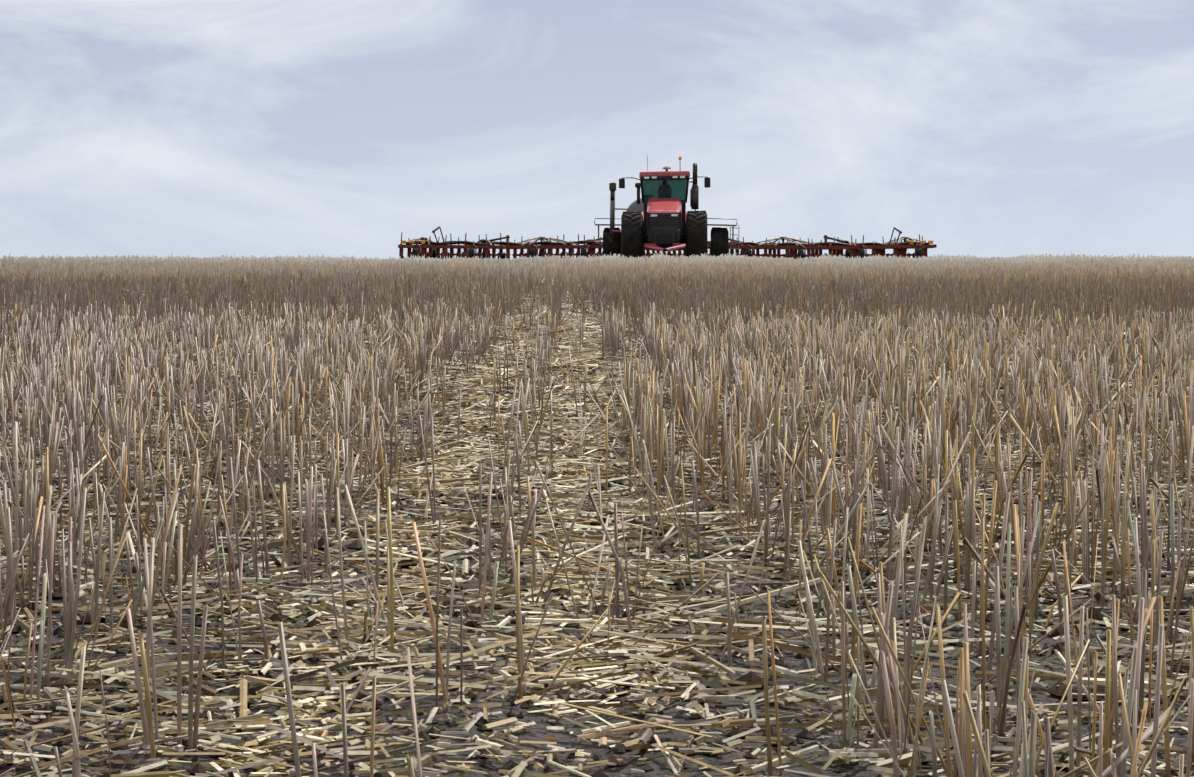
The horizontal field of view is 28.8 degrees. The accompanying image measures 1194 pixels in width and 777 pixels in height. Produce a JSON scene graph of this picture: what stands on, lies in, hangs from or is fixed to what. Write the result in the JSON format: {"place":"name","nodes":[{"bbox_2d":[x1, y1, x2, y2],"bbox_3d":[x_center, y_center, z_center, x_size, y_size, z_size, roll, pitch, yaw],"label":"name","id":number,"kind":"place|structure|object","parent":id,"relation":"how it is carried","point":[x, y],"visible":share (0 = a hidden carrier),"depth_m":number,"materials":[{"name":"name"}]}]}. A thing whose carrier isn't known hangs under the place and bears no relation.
{"place":"outdoors","nodes":[
{"label":"outdoors","id":0,"kind":"place"},
{"bbox_2d":[0,284,1193,776],"bbox_3d":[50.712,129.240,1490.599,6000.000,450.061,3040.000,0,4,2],"label":"field ground","id":1,"kind":"structure","parent":0,"point":[538,730],"depth_m":3.59,"materials":[{"name":"soil"}]},
{"bbox_2d":[2,263,1183,322],"bbox_3d":[1.171,-1.822,38.952,34.044,0.398,42.015,0,4,2],"label":"straw residue","id":2,"kind":"object","parent":1,"relation":"on","point":[529,303],"visible":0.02,"depth_m":23.82},
{"bbox_2d":[0,291,1193,776],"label":"stubble","id":3,"kind":"object","parent":1,"relation":"on","point":[696,403],"visible":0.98,"depth_m":5.44,"materials":[{"name":"beige plant"}]},
{"bbox_2d":[0,373,1193,776],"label":"straw residue","id":4,"kind":"object","parent":1,"relation":"on","point":[474,453],"visible":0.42,"depth_m":3.97},
{"bbox_2d":[0,267,1193,357],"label":"stubble","id":5,"kind":"object","parent":1,"relation":"on","point":[1126,291],"visible":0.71,"depth_m":19.93,"materials":[{"name":"beige plant"}]},
{"bbox_2d":[0,364,1193,776],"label":"soil clods","id":6,"kind":"object","parent":1,"relation":"on","point":[620,746],"visible":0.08,"depth_m":4.02,"materials":[{"name":"brown soil"}]},
{"bbox_2d":[0,252,1193,290],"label":"stubble","id":7,"kind":"object","parent":1,"relation":"on","point":[662,265],"visible":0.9,"depth_m":43.30,"materials":[{"name":"beige plant"}]},
{"bbox_2d":[1,295,1193,429],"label":"straw residue","id":8,"kind":"object","parent":1,"relation":"on","point":[591,336],"visible":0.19,"depth_m":11.82},
{"bbox_2d":[619,156,709,258],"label":"tractor","id":9,"kind":"object","parent":1,"relation":"on","point":[665,218],"visible":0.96,"depth_m":91.65,"materials":[{"name":"red paint"}]},
{"bbox_2d":[594,183,738,258],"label":"air cart","id":10,"kind":"object","parent":1,"relation":"on","point":[718,244],"visible":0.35,"depth_m":102.83,"materials":[{"name":"red paint"}]},
{"bbox_2d":[398,226,936,259],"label":"cultivator","id":11,"kind":"object","parent":1,"relation":"on","point":[834,248],"visible":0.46,"depth_m":108.51,"materials":[{"name":"red paint"}]},
{"bbox_2d":[0,0,1193,258],"label":"sky","id":12,"kind":"structure","parent":0,"point":[159,128],"materials":[{"name":"blue"}]}
]}

